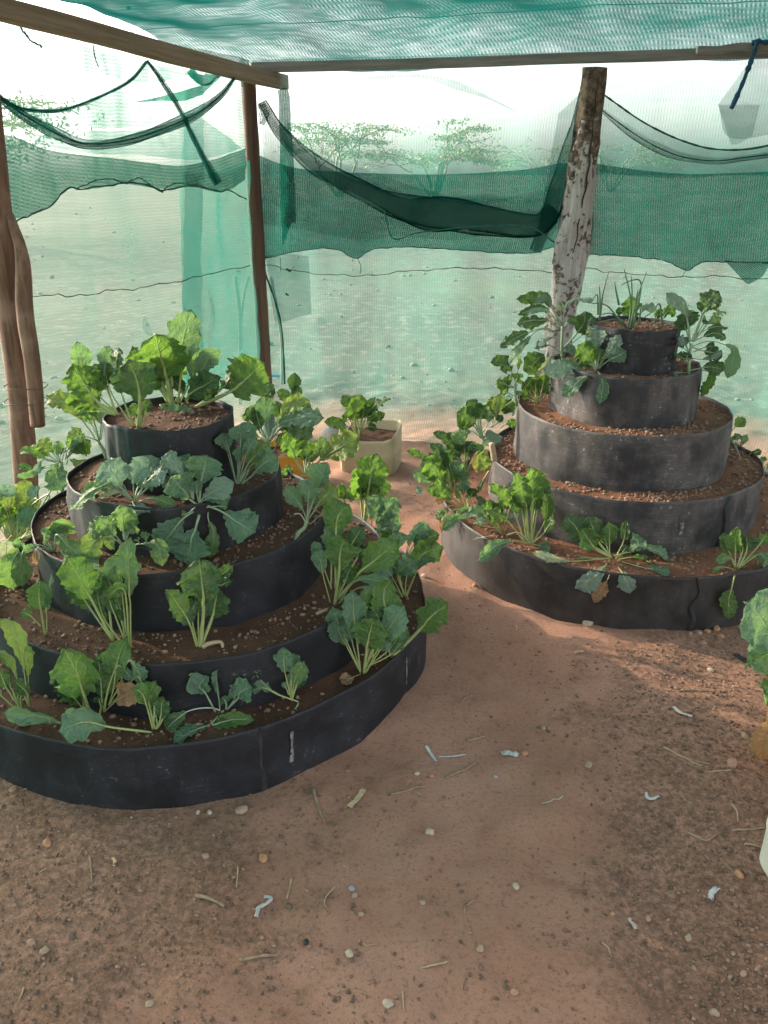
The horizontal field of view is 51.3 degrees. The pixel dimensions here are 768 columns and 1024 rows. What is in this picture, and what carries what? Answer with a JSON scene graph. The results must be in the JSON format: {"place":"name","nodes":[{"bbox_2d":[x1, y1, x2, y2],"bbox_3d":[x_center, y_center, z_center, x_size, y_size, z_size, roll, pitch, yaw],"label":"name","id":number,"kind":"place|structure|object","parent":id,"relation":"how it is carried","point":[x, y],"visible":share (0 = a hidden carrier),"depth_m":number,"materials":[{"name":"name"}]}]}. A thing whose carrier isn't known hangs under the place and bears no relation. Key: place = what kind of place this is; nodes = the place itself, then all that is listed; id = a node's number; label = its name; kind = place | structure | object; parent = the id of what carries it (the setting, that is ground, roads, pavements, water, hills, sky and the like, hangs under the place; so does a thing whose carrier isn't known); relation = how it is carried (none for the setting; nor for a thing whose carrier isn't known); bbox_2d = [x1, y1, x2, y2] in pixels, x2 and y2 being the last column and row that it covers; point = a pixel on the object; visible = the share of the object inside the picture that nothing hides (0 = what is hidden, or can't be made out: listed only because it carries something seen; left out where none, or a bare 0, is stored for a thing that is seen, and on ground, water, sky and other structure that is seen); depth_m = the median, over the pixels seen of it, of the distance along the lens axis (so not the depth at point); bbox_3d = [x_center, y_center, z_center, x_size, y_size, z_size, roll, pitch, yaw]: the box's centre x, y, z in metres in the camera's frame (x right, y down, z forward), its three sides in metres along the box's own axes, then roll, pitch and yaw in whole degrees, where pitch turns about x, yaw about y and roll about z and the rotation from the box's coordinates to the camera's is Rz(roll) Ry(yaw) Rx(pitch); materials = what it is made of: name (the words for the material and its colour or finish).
{"place":"outdoors","nodes":[
{"label":"outdoors","id":0,"kind":"place"},
{"bbox_2d":[0,184,767,1023],"bbox_3d":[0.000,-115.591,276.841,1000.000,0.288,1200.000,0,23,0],"label":"ground","id":1,"kind":"structure","parent":0,"point":[490,818],"depth_m":2.04,"materials":[{"name":"soil"}]},
{"bbox_2d":[0,96,47,541],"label":"timber post","id":2,"kind":"object","parent":1,"relation":"on","point":[22,365],"visible":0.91,"depth_m":3.23,"materials":[{"name":"brown wood"}]},
{"bbox_2d":[0,22,278,556],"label":"shade net","id":3,"kind":"object","parent":2,"relation":"attached to","point":[128,226],"visible":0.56,"depth_m":3.82,"materials":[{"name":"fabric"}]},
{"bbox_2d":[0,22,187,82],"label":"net overlay","id":4,"kind":"object","parent":3,"relation":"attached to","point":[166,73],"visible":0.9,"depth_m":3.56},
{"bbox_2d":[5,135,246,221],"bbox_3d":[-1.176,-1.573,3.817,0.060,0.381,1.699,12,26,27],"label":"net band","id":5,"kind":"object","parent":3,"relation":"attached to","point":[41,179],"visible":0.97,"depth_m":3.54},
{"bbox_2d":[33,265,249,296],"bbox_3d":[-1.207,-1.142,3.971,0.005,0.071,1.751,12,26,26],"label":"wire","id":6,"kind":"object","parent":3,"relation":"attached to","point":[139,287],"visible":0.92,"depth_m":3.94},
{"bbox_2d":[181,70,263,393],"bbox_3d":[-0.935,-1.438,4.415,0.061,1.775,0.742,12,26,25],"label":"net strip","id":7,"kind":"object","parent":3,"relation":"attached to","point":[221,252],"visible":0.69,"depth_m":4.50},
{"bbox_2d":[0,0,288,88],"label":"roof beam","id":8,"kind":"structure","parent":2,"relation":"attached to","point":[37,18],"depth_m":3.45,"materials":[{"name":"brown wood"}]},
{"bbox_2d":[0,60,152,127],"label":"net edge","id":9,"kind":"object","parent":8,"relation":"hanging from","point":[114,92],"visible":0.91,"depth_m":3.57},
{"bbox_2d":[1,78,240,159],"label":"net roll","id":10,"kind":"object","parent":8,"relation":"hanging from","point":[153,133],"visible":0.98,"depth_m":3.81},
{"bbox_2d":[139,69,220,101],"bbox_3d":[-1.000,-2.092,3.919,0.049,0.186,0.632,12,26,26],"label":"net tuck","id":11,"kind":"object","parent":8,"relation":"attached to","point":[206,81],"visible":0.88,"depth_m":4.01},
{"bbox_2d":[146,60,221,184],"bbox_3d":[-0.956,-1.861,3.861,0.033,0.531,0.490,12,26,26],"label":"net strap","id":12,"kind":"object","parent":8,"relation":"hanging from","point":[192,137],"visible":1,"depth_m":3.87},
{"bbox_2d":[251,48,767,71],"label":"roof rail","id":13,"kind":"object","parent":8,"relation":"attached to","point":[660,55],"visible":0.93,"depth_m":4.14,"materials":[{"name":"brown wood"}]},
{"bbox_2d":[59,0,767,71],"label":"shade net","id":14,"kind":"object","parent":13,"relation":"attached to","point":[281,30],"visible":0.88,"depth_m":3.93,"materials":[{"name":"fabric"}]},
{"bbox_2d":[253,52,767,469],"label":"shade net","id":15,"kind":"object","parent":13,"relation":"hanging from","point":[431,440],"visible":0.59,"depth_m":4.51,"materials":[{"name":"fabric"}]},
{"bbox_2d":[266,254,310,383],"bbox_3d":[-0.582,-1.168,4.891,0.289,0.786,0.036,5,23,11],"label":"net patch","id":16,"kind":"object","parent":15,"relation":"attached to","point":[274,300],"visible":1,"depth_m":4.84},
{"bbox_2d":[278,75,514,224],"bbox_3d":[0.048,-1.931,4.453,1.332,0.896,0.037,4,23,10],"label":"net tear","id":17,"kind":"object","parent":15,"relation":"attached to","point":[286,158],"visible":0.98,"depth_m":4.48},
{"bbox_2d":[260,156,567,258],"bbox_3d":[0.182,-1.701,4.518,1.937,0.599,0.057,4,23,10],"label":"net band","id":18,"kind":"object","parent":15,"relation":"attached to","point":[325,215],"visible":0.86,"depth_m":4.54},
{"bbox_2d":[589,164,767,270],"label":"net band","id":19,"kind":"object","parent":15,"relation":"attached to","point":[686,222],"visible":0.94,"depth_m":4.27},
{"bbox_2d":[725,260,767,283],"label":"net corner","id":20,"kind":"object","parent":19,"relation":"hanging from","point":[746,272],"visible":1,"depth_m":4.28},
{"bbox_2d":[695,42,767,54],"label":"short plank","id":21,"kind":"object","parent":13,"relation":"on","point":[727,48],"visible":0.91,"depth_m":3.87,"materials":[{"name":"brown wood"}]},
{"bbox_2d":[729,38,767,108],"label":"blue strap","id":22,"kind":"object","parent":21,"relation":"attached to","point":[756,42],"visible":1,"depth_m":3.86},
{"bbox_2d":[719,58,767,142],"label":"net scrap","id":23,"kind":"object","parent":13,"relation":"hanging from","point":[743,110],"visible":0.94,"depth_m":3.98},
{"bbox_2d":[2,89,80,147],"bbox_3d":[-13.810,-11.005,21.848,13.256,6.949,14.452,0,23,0],"label":"acacia tree","id":24,"kind":"object","parent":1,"relation":"on","point":[37,121],"visible":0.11,"depth_m":20.33,"materials":[{"name":"green plant"}]},
{"bbox_2d":[194,893,224,906],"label":"twig","id":25,"kind":"object","parent":1,"relation":"on","point":[202,896],"visible":1,"depth_m":1.84,"materials":[{"name":"wood"}]},
{"bbox_2d":[0,396,426,809],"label":"tiered planter","id":26,"kind":"object","parent":1,"relation":"on","point":[275,591],"visible":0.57,"depth_m":2.28,"materials":[{"name":"plastic"}]},
{"bbox_2d":[0,536,33,590],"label":"collard plant","id":27,"kind":"object","parent":26,"relation":"on","point":[16,568],"visible":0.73,"depth_m":2.48,"materials":[{"name":"green plant"}]},
{"bbox_2d":[0,618,34,707],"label":"chard plant","id":28,"kind":"object","parent":26,"relation":"on","point":[15,635],"visible":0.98,"depth_m":2.17,"materials":[{"name":"green plant"}]},
{"bbox_2d":[0,483,40,541],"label":"collard plant","id":29,"kind":"object","parent":26,"relation":"on","point":[6,533],"visible":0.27,"depth_m":3.10,"materials":[{"name":"green plant"}]},
{"bbox_2d":[0,480,57,539],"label":"collard plant","id":30,"kind":"object","parent":26,"relation":"on","point":[22,495],"visible":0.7,"depth_m":2.84,"materials":[{"name":"green plant"}]},
{"bbox_2d":[20,572,53,635],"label":"chard plant","id":31,"kind":"object","parent":26,"relation":"on","point":[39,592],"visible":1,"depth_m":2.21,"materials":[{"name":"green plant"}]},
{"bbox_2d":[16,427,91,491],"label":"collard plant","id":32,"kind":"object","parent":26,"relation":"on","point":[55,476],"visible":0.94,"depth_m":2.77,"materials":[{"name":"green plant"}]},
{"bbox_2d":[23,519,99,568],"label":"kale plant","id":33,"kind":"object","parent":26,"relation":"on","point":[57,531],"visible":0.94,"depth_m":2.35,"materials":[{"name":"green plant"}]},
{"bbox_2d":[3,635,147,725],"bbox_3d":[-0.817,0.465,2.122,0.395,0.268,0.126,0,23,0],"label":"chard plant","id":34,"kind":"object","parent":26,"relation":"on","point":[77,677],"visible":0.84,"depth_m":2.11,"materials":[{"name":"green plant"}]},
{"bbox_2d":[45,389,110,458],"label":"kale plant","id":35,"kind":"object","parent":26,"relation":"on","point":[57,398],"visible":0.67,"depth_m":2.67,"materials":[{"name":"green plant"}]},
{"bbox_2d":[56,537,141,648],"bbox_3d":[-0.755,0.213,2.156,0.265,0.350,0.117,3,23,6],"label":"chard plant","id":36,"kind":"object","parent":26,"relation":"on","point":[85,584],"visible":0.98,"depth_m":2.12,"materials":[{"name":"green plant"}]},
{"bbox_2d":[61,342,157,427],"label":"chard plant","id":37,"kind":"object","parent":26,"relation":"on","point":[85,382],"visible":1,"depth_m":2.39,"materials":[{"name":"green plant"}]},
{"bbox_2d":[58,681,171,743],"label":"chard plant","id":38,"kind":"object","parent":26,"relation":"on","point":[81,724],"visible":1,"depth_m":2.06,"materials":[{"name":"green plant"}]},
{"bbox_2d":[68,455,176,513],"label":"collard plant","id":39,"kind":"object","parent":26,"relation":"on","point":[146,472],"visible":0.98,"depth_m":2.32,"materials":[{"name":"green plant"}]},
{"bbox_2d":[79,505,169,566],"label":"kale plant","id":40,"kind":"object","parent":26,"relation":"on","point":[101,529],"visible":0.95,"depth_m":2.20,"materials":[{"name":"green plant"}]},
{"bbox_2d":[125,309,268,411],"bbox_3d":[-0.617,-0.486,2.605,0.484,0.337,0.226,0,23,0],"label":"chard plant","id":41,"kind":"object","parent":26,"relation":"on","point":[174,353],"visible":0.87,"depth_m":2.60,"materials":[{"name":"green plant"}]},
{"bbox_2d":[165,559,232,646],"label":"chard plant","id":42,"kind":"object","parent":26,"relation":"on","point":[199,580],"visible":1,"depth_m":2.15,"materials":[{"name":"green plant"}]},
{"bbox_2d":[151,450,258,565],"bbox_3d":[-0.519,-0.018,2.296,0.316,0.310,0.178,6,24,14],"label":"collard plant","id":43,"kind":"object","parent":26,"relation":"on","point":[191,546],"visible":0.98,"depth_m":2.30,"materials":[{"name":"green plant"}]},
{"bbox_2d":[164,669,253,743],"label":"collard plant","id":44,"kind":"object","parent":26,"relation":"on","point":[240,689],"visible":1,"depth_m":2.14,"materials":[{"name":"green plant"}]},
{"bbox_2d":[201,640,223,648],"bbox_3d":[-0.473,0.366,2.204,0.063,0.024,0.018,-2,23,-4],"label":"root stub","id":45,"kind":"object","parent":26,"relation":"on","point":[207,644],"visible":1,"depth_m":2.20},
{"bbox_2d":[214,421,278,483],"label":"kale plant","id":46,"kind":"object","parent":26,"relation":"on","point":[260,455],"visible":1,"depth_m":2.45,"materials":[{"name":"green plant"}]},
{"bbox_2d":[252,647,308,709],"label":"chard seedling","id":47,"kind":"object","parent":26,"relation":"on","point":[293,665],"visible":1,"depth_m":2.19,"materials":[{"name":"green plant"}]},
{"bbox_2d":[241,392,323,451],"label":"collard plant","id":48,"kind":"object","parent":26,"relation":"on","point":[296,420],"visible":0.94,"depth_m":2.86,"materials":[{"name":"green plant"}]},
{"bbox_2d":[283,462,337,539],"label":"collard plant","id":49,"kind":"object","parent":26,"relation":"on","point":[309,491],"visible":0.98,"depth_m":2.39,"materials":[{"name":"green plant"}]},
{"bbox_2d":[280,429,359,477],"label":"collard plant","id":50,"kind":"object","parent":26,"relation":"on","point":[343,445],"visible":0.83,"depth_m":2.95,"materials":[{"name":"green plant"}]},
{"bbox_2d":[311,498,399,604],"bbox_3d":[-0.086,0.136,2.383,0.266,0.341,0.135,0,23,0],"label":"chard plant","id":51,"kind":"object","parent":26,"relation":"on","point":[340,553],"visible":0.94,"depth_m":2.37,"materials":[{"name":"green plant"}]},
{"bbox_2d":[337,453,390,521],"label":"chard plant","id":52,"kind":"object","parent":26,"relation":"on","point":[370,473],"visible":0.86,"depth_m":3.25,"materials":[{"name":"green plant"}]},
{"bbox_2d":[325,578,408,684],"bbox_3d":[-0.051,0.345,2.301,0.244,0.298,0.129,0,23,0],"label":"chard plant","id":53,"kind":"object","parent":26,"relation":"on","point":[378,621],"visible":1,"depth_m":2.29,"materials":[{"name":"green plant"}]},
{"bbox_2d":[366,495,401,537],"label":"chard plant","id":54,"kind":"object","parent":26,"relation":"on","point":[385,511],"visible":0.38,"depth_m":3.04,"materials":[{"name":"green plant"}]},
{"bbox_2d":[373,520,443,597],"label":"chard plant","id":55,"kind":"object","parent":26,"relation":"on","point":[423,536],"visible":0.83,"depth_m":2.72,"materials":[{"name":"green plant"}]},
{"bbox_2d":[389,597,447,657],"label":"chard plant","id":56,"kind":"object","parent":26,"relation":"on","point":[432,615],"visible":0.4,"depth_m":2.39,"materials":[{"name":"green plant"}]},
{"bbox_2d":[235,805,247,814],"bbox_3d":[-0.376,0.785,2.107,0.034,0.024,0.026,-16,27,-32],"label":"pebble","id":57,"kind":"object","parent":1,"relation":"on","point":[241,809],"visible":1,"depth_m":2.10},
{"bbox_2d":[242,82,274,435],"bbox_3d":[-0.750,-1.421,4.806,0.101,2.122,0.089,0,23,0],"label":"timber post","id":58,"kind":"object","parent":1,"relation":"on","point":[250,120],"visible":0.7,"depth_m":4.66,"materials":[{"name":"brown wood"}]},
{"bbox_2d":[271,265,551,276],"bbox_3d":[0.128,-1.393,4.629,1.747,0.072,0.005,4,23,10],"label":"wire","id":59,"kind":"object","parent":58,"relation":"attached to","point":[418,270],"visible":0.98,"depth_m":4.61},
{"bbox_2d":[239,954,278,960],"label":"twig","id":60,"kind":"object","parent":1,"relation":"on","point":[256,956],"visible":1,"depth_m":1.71,"materials":[{"name":"wood"}]},
{"bbox_2d":[254,895,272,916],"bbox_3d":[-0.279,0.907,1.838,0.024,0.012,0.070,8,24,17],"label":"plastic wrapper","id":61,"kind":"object","parent":1,"relation":"on","point":[262,905],"visible":1,"depth_m":1.84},
{"bbox_2d":[269,276,283,383],"bbox_3d":[-0.702,-1.188,5.253,0.074,0.705,0.023,0,23,0],"label":"stick","id":62,"kind":"object","parent":1,"relation":"on","point":[282,377],"visible":0.33,"depth_m":5.25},
{"bbox_2d":[271,439,310,479],"bbox_3d":[-0.508,-0.278,4.332,0.204,0.233,0.184,-7,24,-16],"label":"cut jerrycan","id":63,"kind":"object","parent":1,"relation":"on","point":[284,459],"visible":0.14,"depth_m":4.26,"materials":[{"name":"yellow plastic"}]},
{"bbox_2d":[264,373,310,432],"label":"chard plant","id":64,"kind":"object","parent":63,"relation":"in","point":[294,380],"visible":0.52,"depth_m":4.16,"materials":[{"name":"green plant"}]},
{"bbox_2d":[312,788,324,821],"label":"twig","id":65,"kind":"object","parent":1,"relation":"on","point":[316,801],"visible":1,"depth_m":2.12,"materials":[{"name":"wood"}]},
{"bbox_2d":[322,425,348,440],"bbox_3d":[-0.288,-0.481,4.982,0.205,0.153,0.151,0,23,0],"label":"stone","id":66,"kind":"object","parent":1,"relation":"on","point":[328,431],"visible":0.25,"depth_m":4.93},
{"bbox_2d":[273,119,420,172],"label":"acacia tree","id":67,"kind":"object","parent":1,"relation":"on","point":[329,138],"visible":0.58,"depth_m":54.21,"materials":[{"name":"green plant"}]},
{"bbox_2d":[346,788,365,807],"bbox_3d":[-0.072,0.769,2.150,0.022,0.007,0.081,12,26,26],"label":"wood chip","id":68,"kind":"object","parent":1,"relation":"on","point":[357,798],"visible":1,"depth_m":2.15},
{"bbox_2d":[341,419,401,475],"bbox_3d":[-0.071,-0.372,4.515,0.321,0.263,0.245,5,23,11],"label":"cut jerrycan","id":69,"kind":"object","parent":1,"relation":"on","point":[383,440],"visible":0.71,"depth_m":4.44,"materials":[{"name":"beige plastic"}]},
{"bbox_2d":[324,394,390,434],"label":"chard plant","id":70,"kind":"object","parent":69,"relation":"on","point":[358,407],"visible":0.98,"depth_m":4.42,"materials":[{"name":"green plant"}]},
{"bbox_2d":[0,223,763,423],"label":"field stones","id":71,"kind":"object","parent":1,"relation":"on","point":[451,369],"visible":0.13,"depth_m":7.77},
{"bbox_2d":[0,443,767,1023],"bbox_3d":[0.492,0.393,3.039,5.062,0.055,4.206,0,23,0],"label":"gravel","id":72,"kind":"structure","parent":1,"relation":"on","point":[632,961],"depth_m":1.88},
{"bbox_2d":[332,117,512,174],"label":"acacia tree","id":73,"kind":"object","parent":1,"relation":"on","point":[466,156],"visible":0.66,"depth_m":50.87,"materials":[{"name":"green plant"}]},
{"bbox_2d":[492,137,568,171],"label":"acacia tree","id":74,"kind":"object","parent":1,"relation":"on","point":[526,161],"visible":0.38,"depth_m":78.32,"materials":[{"name":"green plant"}]},
{"bbox_2d":[544,67,606,383],"bbox_3d":[1.028,-1.337,4.455,0.216,2.008,0.200,7,24,15],"label":"bark post","id":75,"kind":"object","parent":1,"relation":"on","point":[571,253],"visible":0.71,"depth_m":4.27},
{"bbox_2d":[258,100,560,243],"bbox_3d":[0.122,-1.876,4.401,1.716,0.727,0.077,4,23,10],"label":"net roll","id":76,"kind":"object","parent":75,"relation":"hanging from","point":[436,228],"visible":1,"depth_m":4.45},
{"bbox_2d":[530,92,579,252],"bbox_3d":[0.928,-1.797,4.277,0.240,0.796,0.052,4,23,10],"label":"shade netting","id":77,"kind":"object","parent":75,"relation":"hanging from","point":[554,174],"visible":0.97,"depth_m":4.28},
{"bbox_2d":[586,268,767,279],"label":"wire","id":78,"kind":"object","parent":75,"relation":"attached to","point":[676,277],"visible":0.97,"depth_m":4.36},
{"bbox_2d":[600,95,767,176],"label":"net drape","id":79,"kind":"object","parent":75,"relation":"hanging from","point":[684,141],"visible":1,"depth_m":4.10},
{"bbox_2d":[441,315,767,630],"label":"tiered planter","id":80,"kind":"object","parent":1,"relation":"on","point":[644,448],"visible":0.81,"depth_m":3.12,"materials":[{"name":"black plastic"}]},
{"bbox_2d":[407,442,470,495],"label":"chard plant","id":81,"kind":"object","parent":80,"relation":"on","point":[438,465],"visible":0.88,"depth_m":3.40,"materials":[{"name":"green plant"}]},
{"bbox_2d":[416,479,486,531],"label":"chard plant","id":82,"kind":"object","parent":80,"relation":"on","point":[440,491],"visible":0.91,"depth_m":3.35,"materials":[{"name":"green plant"}]},
{"bbox_2d":[433,430,484,471],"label":"chard plant","id":83,"kind":"object","parent":80,"relation":"on","point":[469,448],"visible":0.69,"depth_m":3.60,"materials":[{"name":"green plant"}]},
{"bbox_2d":[442,487,518,539],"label":"chard plant","id":84,"kind":"object","parent":80,"relation":"on","point":[451,521],"visible":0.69,"depth_m":3.19,"materials":[{"name":"green plant"}]},
{"bbox_2d":[471,449,492,490],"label":"collard plant","id":85,"kind":"object","parent":80,"relation":"on","point":[481,461],"visible":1,"depth_m":3.27,"materials":[{"name":"green plant"}]},
{"bbox_2d":[451,394,515,445],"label":"collard plant","id":86,"kind":"object","parent":80,"relation":"on","point":[471,412],"visible":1,"depth_m":3.54,"materials":[{"name":"green plant"}]},
{"bbox_2d":[489,442,497,461],"bbox_3d":[0.435,-0.239,3.179,0.039,0.079,0.022,0,23,0],"label":"wooden peg","id":87,"kind":"object","parent":80,"relation":"in","point":[493,451],"visible":1,"depth_m":3.17,"materials":[{"name":"wood"}]},
{"bbox_2d":[490,354,523,412],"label":"kale plant","id":88,"kind":"object","parent":80,"relation":"on","point":[503,386],"visible":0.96,"depth_m":3.48,"materials":[{"name":"green plant"}]},
{"bbox_2d":[477,467,555,561],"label":"chard plant","id":89,"kind":"object","parent":80,"relation":"on","point":[531,489],"visible":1,"depth_m":3.06,"materials":[{"name":"green plant"}]},
{"bbox_2d":[520,351,551,403],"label":"chard plant","id":90,"kind":"object","parent":80,"relation":"on","point":[533,361],"visible":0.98,"depth_m":3.49,"materials":[{"name":"green plant"}]},
{"bbox_2d":[500,290,595,376],"bbox_3d":[0.698,-0.757,3.392,0.392,0.359,0.213,6,24,13],"label":"kale plant","id":91,"kind":"object","parent":80,"relation":"on","point":[579,322],"visible":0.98,"depth_m":3.38,"materials":[{"name":"green plant"}]},
{"bbox_2d":[543,328,626,403],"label":"collard plant","id":92,"kind":"object","parent":80,"relation":"on","point":[589,352],"visible":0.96,"depth_m":3.24,"materials":[{"name":"green plant"}]},
{"bbox_2d":[532,514,670,602],"bbox_3d":[0.810,0.171,2.963,0.512,0.278,0.229,4,23,10],"label":"chard plant","id":93,"kind":"object","parent":80,"relation":"on","point":[588,531],"visible":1,"depth_m":2.99,"materials":[{"name":"green plant"}]},
{"bbox_2d":[591,269,662,328],"bbox_3d":[1.000,-0.854,3.242,0.326,0.256,0.089,0,23,0],"label":"spring onion","id":94,"kind":"object","parent":80,"relation":"on","point":[631,320],"visible":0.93,"depth_m":3.25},
{"bbox_2d":[615,296,675,318],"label":"collard plant","id":95,"kind":"object","parent":80,"relation":"on","point":[648,307],"visible":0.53,"depth_m":3.55,"materials":[{"name":"green plant"}]},
{"bbox_2d":[666,289,740,395],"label":"kale plant","id":96,"kind":"object","parent":80,"relation":"on","point":[711,299],"visible":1,"depth_m":3.19,"materials":[{"name":"green plant"}]},
{"bbox_2d":[728,433,748,459],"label":"chard seedling","id":97,"kind":"object","parent":80,"relation":"on","point":[744,439],"visible":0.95,"depth_m":3.57,"materials":[{"name":"green plant"}]},
{"bbox_2d":[732,416,745,430],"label":"chard seedling","id":98,"kind":"object","parent":80,"relation":"in","point":[740,422],"visible":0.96,"depth_m":3.63,"materials":[{"name":"green plant"}]},
{"bbox_2d":[712,526,767,618],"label":"chard plant","id":99,"kind":"object","parent":80,"relation":"on","point":[735,540],"visible":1,"depth_m":2.92,"materials":[{"name":"green plant"}]},
{"bbox_2d":[749,449,767,467],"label":"chard seedling","id":100,"kind":"object","parent":80,"relation":"in","point":[757,452],"visible":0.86,"depth_m":3.53,"materials":[{"name":"green plant"}]},
{"bbox_2d":[563,140,688,168],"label":"acacia tree","id":101,"kind":"object","parent":1,"relation":"on","point":[601,158],"visible":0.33,"depth_m":71.46,"materials":[{"name":"green plant"}]},
{"bbox_2d":[727,758,737,767],"bbox_3d":[0.979,0.708,2.247,0.028,0.020,0.040,20,30,39],"label":"pebble","id":102,"kind":"object","parent":1,"relation":"on","point":[732,762],"visible":1,"depth_m":2.24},
{"bbox_2d":[759,818,767,876],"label":"cut jerrycan","id":103,"kind":"object","parent":1,"relation":"on","point":[763,857],"visible":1,"depth_m":1.91,"materials":[{"name":"white plastic"}]},
{"bbox_3d":[1.214,0.595,2.244,0.206,0.253,0.206,0,23,0],"label":"cut jerrycan","id":104,"kind":"object","parent":1,"relation":"on","visible":0},
{"bbox_2d":[738,588,767,759],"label":"collard plant","id":105,"kind":"object","parent":104,"relation":"in","point":[753,626],"visible":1,"depth_m":2.08,"materials":[{"name":"green plant"}]},
{"bbox_2d":[0,0,767,174],"label":"sky","id":106,"kind":"structure","parent":0,"point":[78,10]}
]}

